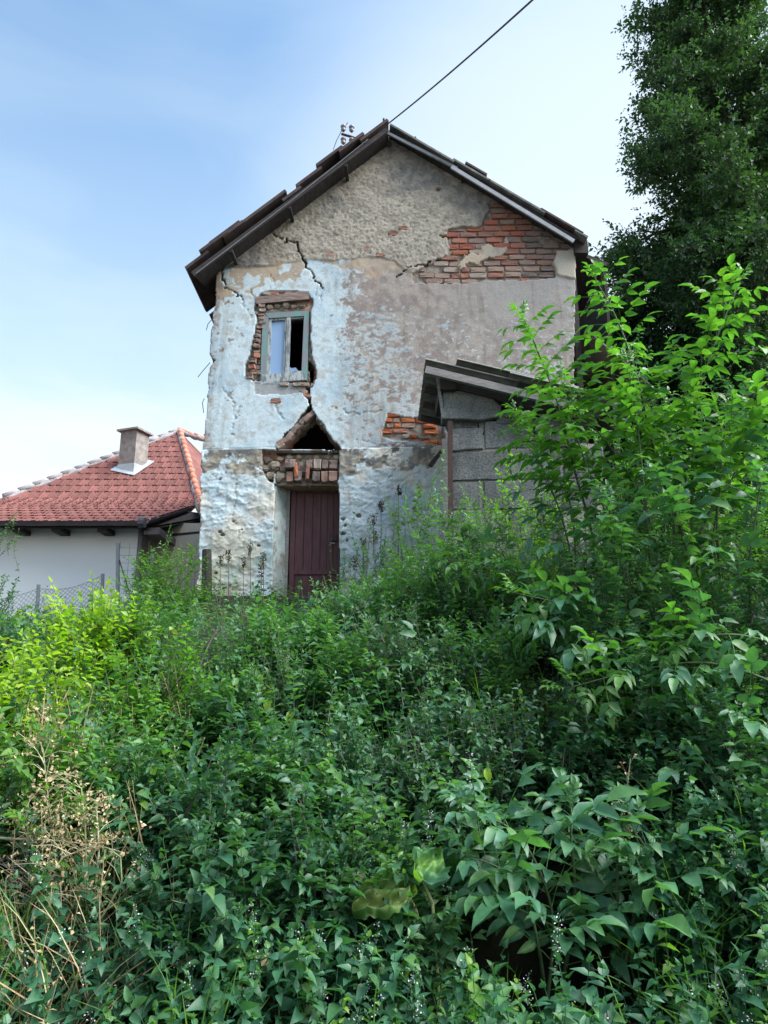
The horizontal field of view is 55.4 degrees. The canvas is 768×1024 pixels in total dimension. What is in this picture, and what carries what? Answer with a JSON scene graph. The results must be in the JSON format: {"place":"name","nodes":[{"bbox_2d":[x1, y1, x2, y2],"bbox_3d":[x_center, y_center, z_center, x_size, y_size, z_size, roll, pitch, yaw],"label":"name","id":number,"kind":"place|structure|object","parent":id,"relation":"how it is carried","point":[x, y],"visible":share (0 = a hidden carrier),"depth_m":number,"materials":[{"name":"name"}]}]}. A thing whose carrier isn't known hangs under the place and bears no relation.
{"place":"outdoors","nodes":[
{"label":"outdoors","id":0,"kind":"place"},
{"bbox_2d":[0,557,767,1023],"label":"ground","id":1,"kind":"structure","parent":0,"point":[522,965],"depth_m":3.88,"materials":[{"name":"green plant"}]},
{"bbox_2d":[2,717,92,931],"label":"dry stalk","id":2,"kind":"object","parent":1,"relation":"on","point":[44,762],"visible":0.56,"depth_m":3.58,"materials":[{"name":"plant"}]},
{"bbox_2d":[0,627,106,755],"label":"bush","id":3,"kind":"object","parent":1,"relation":"on","point":[7,674],"visible":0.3,"depth_m":4.63,"materials":[{"name":"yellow plant"}]},
{"bbox_2d":[0,829,128,931],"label":"dry stalk","id":4,"kind":"object","parent":1,"relation":"on","point":[58,865],"visible":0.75,"depth_m":3.30,"materials":[{"name":"plant"}]},
{"bbox_2d":[0,689,131,876],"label":"bush","id":5,"kind":"object","parent":1,"relation":"on","point":[19,767],"visible":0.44,"depth_m":3.73,"materials":[{"name":"green plant"}]},
{"bbox_2d":[31,762,128,923],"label":"dry stalk","id":6,"kind":"object","parent":1,"relation":"on","point":[49,779],"visible":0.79,"depth_m":3.43,"materials":[{"name":"beige plant"}]},
{"bbox_2d":[0,571,185,697],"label":"bush","id":7,"kind":"object","parent":1,"relation":"on","point":[63,628],"visible":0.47,"depth_m":5.37,"materials":[{"name":"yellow plant"}]},
{"bbox_2d":[0,426,203,618],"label":"neighbour house","id":8,"kind":"structure","parent":1,"relation":"on","point":[73,526],"depth_m":14.92,"materials":[{"name":"white paint"}]},
{"bbox_2d":[0,657,204,1023],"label":"withered herbs","id":9,"kind":"object","parent":1,"relation":"on","point":[99,897],"visible":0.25,"depth_m":3.38,"materials":[{"name":"beige plant"}]},
{"bbox_2d":[0,670,223,1023],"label":"dry grass","id":10,"kind":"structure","parent":1,"relation":"on","point":[58,946],"depth_m":3.15,"materials":[{"name":"beige plant"}]},
{"bbox_2d":[55,578,194,680],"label":"bush","id":11,"kind":"object","parent":1,"relation":"on","point":[143,628],"visible":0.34,"depth_m":5.53,"materials":[{"name":"green plant"}]},
{"bbox_2d":[61,700,194,885],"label":"bush","id":12,"kind":"object","parent":1,"relation":"on","point":[127,749],"visible":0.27,"depth_m":3.88,"materials":[{"name":"green plant"}]},
{"bbox_2d":[60,612,216,784],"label":"bush","id":13,"kind":"object","parent":1,"relation":"on","point":[143,708],"visible":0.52,"depth_m":4.75,"materials":[{"name":"green plant"}]},
{"bbox_2d":[104,522,222,625],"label":"bush","id":14,"kind":"object","parent":1,"relation":"on","point":[160,586],"visible":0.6,"depth_m":8.77,"materials":[{"name":"green plant"}]},
{"bbox_2d":[73,699,284,937],"bbox_3d":[-0.960,1.522,3.745,1.083,1.102,0.880,0,-14,0],"label":"bush","id":15,"kind":"object","parent":1,"relation":"on","point":[193,805],"visible":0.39,"depth_m":3.60,"materials":[{"name":"green plant"}]},
{"bbox_2d":[138,605,261,708],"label":"bush","id":16,"kind":"object","parent":1,"relation":"on","point":[217,653],"visible":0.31,"depth_m":5.31,"materials":[{"name":"green plant"}]},
{"bbox_2d":[138,641,303,777],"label":"bush","id":17,"kind":"object","parent":1,"relation":"on","point":[214,707],"visible":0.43,"depth_m":4.70,"materials":[{"name":"green plant"}]},
{"bbox_2d":[96,809,348,1023],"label":"bush","id":18,"kind":"object","parent":1,"relation":"on","point":[211,896],"visible":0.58,"depth_m":3.17,"materials":[{"name":"green plant"}]},
{"bbox_2d":[212,581,317,693],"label":"bush","id":19,"kind":"object","parent":1,"relation":"on","point":[262,628],"visible":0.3,"depth_m":5.47,"materials":[{"name":"green plant"}]},
{"bbox_2d":[198,670,347,884],"bbox_3d":[-0.657,1.434,3.970,1.017,1.155,1.070,0,-14,0],"label":"bush","id":20,"kind":"object","parent":1,"relation":"on","point":[263,777],"visible":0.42,"depth_m":3.90,"materials":[{"name":"green plant"}]},
{"bbox_2d":[218,615,333,726],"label":"bush","id":21,"kind":"object","parent":1,"relation":"on","point":[280,666],"visible":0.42,"depth_m":5.06,"materials":[{"name":"green plant"}]},
{"bbox_2d":[200,761,377,990],"bbox_3d":[-0.385,1.723,3.490,0.862,1.026,0.883,-11,-17,38],"label":"bush","id":22,"kind":"object","parent":1,"relation":"on","point":[291,869],"visible":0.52,"depth_m":3.34,"materials":[{"name":"green plant"}]},
{"bbox_2d":[266,580,374,679],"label":"bush","id":23,"kind":"object","parent":1,"relation":"on","point":[326,623],"visible":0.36,"depth_m":5.56,"materials":[{"name":"green plant"}]},
{"bbox_2d":[266,613,414,730],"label":"bush","id":24,"kind":"object","parent":1,"relation":"on","point":[326,685],"visible":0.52,"depth_m":5.01,"materials":[{"name":"green plant"}]},
{"bbox_2d":[277,670,418,841],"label":"bush","id":25,"kind":"object","parent":1,"relation":"on","point":[345,758],"visible":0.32,"depth_m":4.16,"materials":[{"name":"green plant"}]},
{"bbox_2d":[320,578,409,661],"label":"bush","id":26,"kind":"object","parent":1,"relation":"on","point":[337,609],"visible":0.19,"depth_m":6.27,"materials":[{"name":"green plant"}]},
{"bbox_2d":[327,519,404,604],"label":"bush","id":27,"kind":"object","parent":1,"relation":"on","point":[367,558],"visible":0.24,"depth_m":8.73,"materials":[{"name":"green plant"}]},
{"bbox_2d":[0,568,758,656],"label":"weeds","id":28,"kind":"object","parent":1,"relation":"on","point":[273,605],"visible":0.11,"depth_m":7.69,"materials":[{"name":"green plant"}]},
{"bbox_2d":[0,576,761,808],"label":"weeds","id":29,"kind":"object","parent":1,"relation":"on","point":[268,710],"visible":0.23,"depth_m":5.16,"materials":[{"name":"green plant"}]},
{"bbox_2d":[0,664,767,1023],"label":"nettles","id":30,"kind":"object","parent":1,"relation":"on","point":[560,1010],"depth_m":3.09,"materials":[{"name":"green plant"}]},
{"bbox_2d":[0,725,767,1023],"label":"broad herbs","id":31,"kind":"object","parent":1,"relation":"on","point":[138,1001],"visible":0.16,"depth_m":3.04,"materials":[{"name":"green plant"}]},
{"bbox_2d":[0,648,767,1023],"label":"pale nettles","id":32,"kind":"object","parent":1,"relation":"on","point":[472,986],"depth_m":3.32,"materials":[{"name":"green plant"}]},
{"bbox_2d":[0,747,767,1023],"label":"mint","id":33,"kind":"object","parent":1,"relation":"on","point":[448,982],"depth_m":3.09,"materials":[{"name":"green plant"}]},
{"bbox_2d":[185,118,588,595],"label":"ruined house","id":34,"kind":"structure","parent":1,"relation":"on","point":[346,290],"depth_m":10.96,"materials":[{"name":"paint"}]},
{"bbox_2d":[260,310,309,383],"bbox_3d":[-1.481,-2.457,10.978,0.699,1.190,0.130,0,-14,0],"label":"window","id":35,"kind":"structure","parent":34,"relation":"in","point":[275,350],"depth_m":10.94,"materials":[{"name":"teal paint"}]},
{"bbox_2d":[288,490,339,595],"bbox_3d":[-0.947,0.471,10.529,0.815,1.683,0.105,0,-14,0],"label":"door","id":36,"kind":"structure","parent":34,"relation":"in","point":[314,514],"depth_m":10.55,"materials":[{"name":"red paint"}]},
{"bbox_2d":[352,865,424,1006],"bbox_3d":[0.038,1.902,3.227,0.369,0.632,0.182,4,-14,-17],"label":"burdock","id":37,"kind":"object","parent":1,"relation":"on","point":[373,905],"visible":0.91,"depth_m":3.26,"materials":[{"name":"green plant"}]},
{"bbox_2d":[302,755,487,997],"bbox_3d":[-0.008,1.735,3.525,0.943,1.069,0.885,8,-16,-29],"label":"bush","id":38,"kind":"object","parent":1,"relation":"on","point":[378,855],"visible":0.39,"depth_m":3.46,"materials":[{"name":"green plant"}]},
{"bbox_2d":[340,545,454,651],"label":"bush","id":39,"kind":"object","parent":1,"relation":"on","point":[398,599],"visible":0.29,"depth_m":6.70,"materials":[{"name":"green plant"}]},
{"bbox_2d":[333,587,462,714],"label":"bush","id":40,"kind":"object","parent":1,"relation":"on","point":[381,641],"visible":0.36,"depth_m":5.25,"materials":[{"name":"green plant"}]},
{"bbox_2d":[354,467,449,611],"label":"bush","id":41,"kind":"object","parent":1,"relation":"on","point":[411,518],"visible":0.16,"depth_m":8.04,"materials":[{"name":"green plant"}]},
{"bbox_2d":[346,667,500,851],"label":"bush","id":42,"kind":"object","parent":1,"relation":"on","point":[416,765],"visible":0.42,"depth_m":4.20,"materials":[{"name":"green plant"}]},
{"bbox_2d":[412,846,450,1008],"bbox_3d":[0.221,1.906,3.327,0.184,0.723,0.224,0,-14,0],"label":"burdock","id":43,"kind":"object","parent":1,"relation":"on","point":[431,871],"visible":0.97,"depth_m":3.36,"materials":[{"name":"green plant"}]},
{"bbox_2d":[358,620,507,703],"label":"elder sapling","id":44,"kind":"object","parent":1,"relation":"on","point":[408,633],"visible":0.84,"depth_m":4.98,"materials":[{"name":"green plant"}]},
{"bbox_2d":[390,449,488,611],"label":"bush","id":45,"kind":"object","parent":1,"relation":"on","point":[438,503],"visible":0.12,"depth_m":7.62,"materials":[{"name":"green plant"}]},
{"bbox_2d":[371,620,514,755],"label":"bush","id":46,"kind":"object","parent":1,"relation":"on","point":[418,681],"visible":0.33,"depth_m":4.96,"materials":[{"name":"green plant"}]},
{"bbox_2d":[394,534,502,651],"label":"bush","id":47,"kind":"object","parent":1,"relation":"on","point":[423,597],"visible":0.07,"depth_m":6.60,"materials":[{"name":"green plant"}]},
{"bbox_2d":[404,763,508,941],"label":"bush","id":48,"kind":"object","parent":1,"relation":"on","point":[464,927],"visible":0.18,"depth_m":4.00,"materials":[{"name":"green plant"}]},
{"bbox_2d":[395,505,541,656],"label":"bush","id":49,"kind":"object","parent":1,"relation":"on","point":[472,599],"visible":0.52,"depth_m":6.45,"materials":[{"name":"green plant"}]},
{"bbox_2d":[423,484,525,613],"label":"bush","id":50,"kind":"object","parent":1,"relation":"on","point":[478,527],"visible":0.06,"depth_m":7.34,"materials":[{"name":"green plant"}]},
{"bbox_2d":[410,600,557,734],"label":"bush","id":51,"kind":"object","parent":1,"relation":"on","point":[505,628],"visible":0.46,"depth_m":5.08,"materials":[{"name":"green plant"}]},
{"bbox_2d":[417,525,563,642],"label":"elder sapling","id":52,"kind":"object","parent":1,"relation":"on","point":[529,548],"visible":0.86,"depth_m":5.86,"materials":[{"name":"green plant"}]},
{"bbox_2d":[436,678,566,838],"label":"bush","id":53,"kind":"object","parent":1,"relation":"on","point":[498,793],"visible":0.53,"depth_m":4.36,"materials":[{"name":"green plant"}]},
{"bbox_2d":[443,480,582,663],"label":"bush","id":54,"kind":"object","parent":1,"relation":"on","point":[517,566],"visible":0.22,"depth_m":6.26,"materials":[{"name":"green plant"}]},
{"bbox_2d":[418,358,611,602],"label":"block shed","id":55,"kind":"structure","parent":1,"relation":"on","point":[462,401],"depth_m":8.65,"materials":[{"name":"concrete"}]},
{"bbox_2d":[441,518,590,669],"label":"bush","id":56,"kind":"object","parent":1,"relation":"on","point":[504,539],"visible":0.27,"depth_m":6.14,"materials":[{"name":"green plant"}]},
{"bbox_2d":[434,803,628,1001],"bbox_3d":[0.613,2.018,3.417,0.730,1.250,0.750,5,-15,-21],"label":"elder sapling","id":57,"kind":"object","parent":1,"relation":"on","point":[485,893],"visible":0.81,"depth_m":3.39,"materials":[{"name":"green plant"}]},
{"bbox_2d":[470,451,602,642],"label":"bush","id":58,"kind":"object","parent":1,"relation":"on","point":[519,540],"visible":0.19,"depth_m":7.02,"materials":[{"name":"green plant"}]},
{"bbox_2d":[494,395,580,616],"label":"elder sapling","id":59,"kind":"object","parent":1,"relation":"on","point":[534,417],"visible":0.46,"depth_m":6.45,"materials":[{"name":"green plant"}]},
{"bbox_2d":[429,758,649,1023],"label":"elder sapling","id":60,"kind":"object","parent":1,"relation":"on","point":[516,880],"visible":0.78,"depth_m":3.52,"materials":[{"name":"green plant"}]},
{"bbox_2d":[492,417,601,668],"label":"elder sapling","id":61,"kind":"object","parent":1,"relation":"on","point":[542,506],"visible":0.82,"depth_m":5.98,"materials":[{"name":"green plant"}]},
{"bbox_2d":[495,300,616,641],"bbox_3d":[1.476,-0.311,6.064,0.967,3.251,0.816,5,-15,-20],"label":"elder sapling","id":62,"kind":"object","parent":1,"relation":"on","point":[545,373],"visible":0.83,"depth_m":6.19,"materials":[{"name":"green plant"}]},
{"bbox_2d":[517,503,596,634],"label":"elder sapling","id":63,"kind":"object","parent":1,"relation":"on","point":[546,547],"visible":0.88,"depth_m":5.59,"materials":[{"name":"green plant"}]},
{"bbox_2d":[493,560,643,687],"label":"elder sapling","id":64,"kind":"object","parent":1,"relation":"on","point":[525,619],"visible":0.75,"depth_m":4.88,"materials":[{"name":"green plant"}]},
{"bbox_2d":[472,767,679,992],"bbox_3d":[0.951,1.868,3.676,0.820,1.106,0.808,5,-15,-21],"label":"elder sapling","id":65,"kind":"object","parent":1,"relation":"on","point":[600,900],"visible":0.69,"depth_m":3.58,"materials":[{"name":"green plant"}]},
{"bbox_2d":[513,360,646,646],"bbox_3d":[1.542,0.034,5.710,0.985,2.593,0.806,6,-15,-24],"label":"elder sapling","id":66,"kind":"object","parent":1,"relation":"on","point":[574,433],"visible":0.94,"depth_m":5.79,"materials":[{"name":"green plant"}]},
{"bbox_2d":[514,525,645,676],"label":"bush","id":67,"kind":"object","parent":1,"relation":"on","point":[563,569],"visible":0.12,"depth_m":6.03,"materials":[{"name":"green plant"}]},
{"bbox_2d":[507,570,660,684],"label":"elder sapling","id":68,"kind":"object","parent":1,"relation":"on","point":[544,630],"visible":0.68,"depth_m":4.77,"materials":[{"name":"green plant"}]},
{"bbox_2d":[506,667,665,857],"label":"bush","id":69,"kind":"object","parent":1,"relation":"on","point":[561,749],"visible":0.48,"depth_m":4.24,"materials":[{"name":"green plant"}]},
{"bbox_2d":[538,428,664,614],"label":"bush","id":70,"kind":"object","parent":1,"relation":"on","point":[602,513],"visible":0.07,"depth_m":7.03,"materials":[{"name":"green plant"}]},
{"bbox_2d":[544,452,672,626],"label":"elder sapling","id":71,"kind":"object","parent":1,"relation":"on","point":[573,513],"visible":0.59,"depth_m":5.82,"materials":[{"name":"green plant"}]},
{"bbox_2d":[539,374,683,621],"bbox_3d":[1.957,0.072,5.849,1.063,2.439,0.912,4,-14,-17],"label":"elder sapling","id":72,"kind":"object","parent":1,"relation":"on","point":[621,425],"visible":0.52,"depth_m":5.99,"materials":[{"name":"green plant"}]},
{"bbox_2d":[573,255,659,576],"bbox_3d":[3.728,-1.072,13.444,1.722,6.371,3.600,0,-14,0],"label":"lean to","id":73,"kind":"object","parent":1,"relation":"on","point":[582,290],"visible":0.21,"depth_m":12.65,"materials":[{"name":"wood"}]},
{"bbox_2d":[566,479,672,636],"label":"elder sapling","id":74,"kind":"object","parent":1,"relation":"on","point":[629,518],"visible":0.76,"depth_m":5.16,"materials":[{"name":"green plant"}]},
{"bbox_2d":[543,471,712,770],"bbox_3d":[1.532,0.719,5.006,0.987,1.982,0.949,0,-14,0],"label":"bush","id":75,"kind":"object","parent":1,"relation":"on","point":[602,561],"visible":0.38,"depth_m":4.84,"materials":[{"name":"green plant"}]},
{"bbox_2d":[560,376,708,664],"bbox_3d":[2.258,0.080,6.620,1.238,2.769,1.494,-7,-15,27],"label":"bush","id":76,"kind":"object","parent":1,"relation":"on","point":[639,568],"visible":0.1,"depth_m":6.39,"materials":[{"name":"green plant"}]},
{"bbox_2d":[563,256,714,610],"bbox_3d":[2.067,-0.463,5.866,0.958,3.582,1.019,4,-14,-17],"label":"elder sapling","id":77,"kind":"object","parent":1,"relation":"on","point":[609,325],"visible":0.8,"depth_m":6.07,"materials":[{"name":"green plant"}]},
{"bbox_2d":[553,782,730,978],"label":"elder sapling","id":78,"kind":"object","parent":1,"relation":"on","point":[679,922],"visible":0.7,"depth_m":3.50,"materials":[{"name":"green plant"}]},
{"bbox_2d":[560,780,724,897],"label":"elder sapling","id":79,"kind":"object","parent":1,"relation":"on","point":[650,802],"visible":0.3,"depth_m":3.75,"materials":[{"name":"green plant"}]},
{"bbox_2d":[579,346,712,655],"bbox_3d":[1.996,0.015,5.455,0.742,2.727,0.696,4,-14,-18],"label":"elder sapling","id":80,"kind":"object","parent":1,"relation":"on","point":[679,476],"visible":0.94,"depth_m":5.58,"materials":[{"name":"green plant"}]},
{"bbox_2d":[586,322,710,583],"bbox_3d":[3.977,-0.563,10.961,2.022,4.504,2.002,0,-14,0],"label":"bush","id":81,"kind":"object","parent":1,"relation":"on","point":[662,525],"visible":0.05,"depth_m":10.85,"materials":[{"name":"green plant"}]},
{"bbox_2d":[539,601,767,735],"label":"elder sapling","id":82,"kind":"object","parent":1,"relation":"on","point":[683,676],"visible":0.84,"depth_m":4.38,"materials":[{"name":"green plant"}]},
{"bbox_2d":[573,630,739,823],"bbox_3d":[1.584,1.265,4.473,1.096,1.128,0.967,0,-14,0],"label":"bush","id":83,"kind":"object","parent":1,"relation":"on","point":[647,759],"visible":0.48,"depth_m":4.28,"materials":[{"name":"green plant"}]},
{"bbox_2d":[597,529,739,672],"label":"bush","id":84,"kind":"object","parent":1,"relation":"on","point":[638,606],"visible":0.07,"depth_m":5.86,"materials":[{"name":"green plant"}]},
{"bbox_2d":[585,283,753,579],"bbox_3d":[6.140,-1.343,17.485,5.991,8.590,5.876,0,-14,0],"label":"tree","id":85,"kind":"object","parent":1,"relation":"on","point":[642,311],"visible":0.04,"depth_m":16.82,"materials":[{"name":"green plant"}]},
{"bbox_2d":[597,460,746,660],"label":"elder sapling","id":86,"kind":"object","parent":1,"relation":"on","point":[668,493],"visible":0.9,"depth_m":5.06,"materials":[{"name":"green plant"}]},
{"bbox_2d":[588,0,767,567],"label":"tree","id":87,"kind":"object","parent":1,"relation":"on","point":[714,146],"visible":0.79,"depth_m":15.25,"materials":[{"name":"green plant"}]},
{"bbox_2d":[596,772,767,997],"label":"bush","id":88,"kind":"object","parent":1,"relation":"on","point":[647,861],"visible":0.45,"depth_m":3.54,"materials":[{"name":"green plant"}]},
{"bbox_2d":[603,397,766,644],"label":"bush","id":89,"kind":"object","parent":1,"relation":"on","point":[678,502],"visible":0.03,"depth_m":6.66,"materials":[{"name":"green plant"}]},
{"bbox_2d":[639,683,732,812],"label":"elder sapling","id":90,"kind":"object","parent":1,"relation":"on","point":[665,774],"visible":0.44,"depth_m":4.16,"materials":[{"name":"green plant"}]},
{"bbox_2d":[612,482,767,762],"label":"bush","id":91,"kind":"object","parent":1,"relation":"on","point":[669,583],"visible":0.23,"depth_m":4.86,"materials":[{"name":"green plant"}]},
{"bbox_2d":[624,567,767,699],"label":"elder sapling","id":92,"kind":"object","parent":1,"relation":"on","point":[737,668],"visible":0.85,"depth_m":4.37,"materials":[{"name":"green plant"}]},
{"bbox_2d":[634,253,767,603],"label":"elder sapling","id":93,"kind":"object","parent":1,"relation":"on","point":[712,322],"visible":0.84,"depth_m":5.79,"materials":[{"name":"green plant"}]},
{"bbox_2d":[653,384,767,651],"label":"elder sapling","id":94,"kind":"object","parent":1,"relation":"on","point":[749,436],"visible":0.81,"depth_m":5.40,"materials":[{"name":"green plant"}]},
{"bbox_2d":[654,329,767,594],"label":"bush","id":95,"kind":"object","parent":1,"relation":"on","point":[754,483],"visible":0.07,"depth_m":10.46,"materials":[{"name":"green plant"}]},
{"bbox_2d":[655,376,767,631],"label":"bush","id":96,"kind":"object","parent":1,"relation":"on","point":[713,513],"visible":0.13,"depth_m":6.28,"materials":[{"name":"green plant"}]},
{"bbox_2d":[656,436,767,650],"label":"elder sapling","id":97,"kind":"object","parent":1,"relation":"on","point":[700,486],"visible":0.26,"depth_m":5.63,"materials":[{"name":"green plant"}]},
{"bbox_2d":[661,517,767,610],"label":"elder sapling","id":98,"kind":"object","parent":1,"relation":"on","point":[755,542],"visible":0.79,"depth_m":4.91,"materials":[{"name":"green plant"}]},
{"bbox_2d":[667,660,767,847],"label":"bush","id":99,"kind":"object","parent":1,"relation":"on","point":[709,773],"visible":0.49,"depth_m":4.03,"materials":[{"name":"green plant"}]},
{"bbox_2d":[677,646,767,767],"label":"elder sapling","id":100,"kind":"object","parent":1,"relation":"on","point":[751,665],"visible":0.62,"depth_m":4.11,"materials":[{"name":"green plant"}]},
{"bbox_2d":[681,366,767,686],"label":"elder sapling","id":101,"kind":"object","parent":1,"relation":"on","point":[756,412],"visible":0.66,"depth_m":5.42,"materials":[{"name":"green plant"}]},
{"bbox_2d":[681,452,767,696],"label":"elder sapling","id":102,"kind":"object","parent":1,"relation":"on","point":[715,483],"visible":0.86,"depth_m":5.08,"materials":[{"name":"green plant"}]},
{"bbox_2d":[683,503,767,741],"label":"bush","id":103,"kind":"object","parent":1,"relation":"on","point":[735,610],"visible":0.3,"depth_m":4.80,"materials":[{"name":"green plant"}]},
{"bbox_2d":[685,730,767,953],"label":"bush","id":104,"kind":"object","parent":1,"relation":"on","point":[726,887],"visible":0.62,"depth_m":3.46,"materials":[{"name":"green plant"}]},
{"bbox_2d":[0,0,767,512],"label":"sky","id":105,"kind":"structure","parent":0,"point":[134,134],"materials":[{"name":"blue"}]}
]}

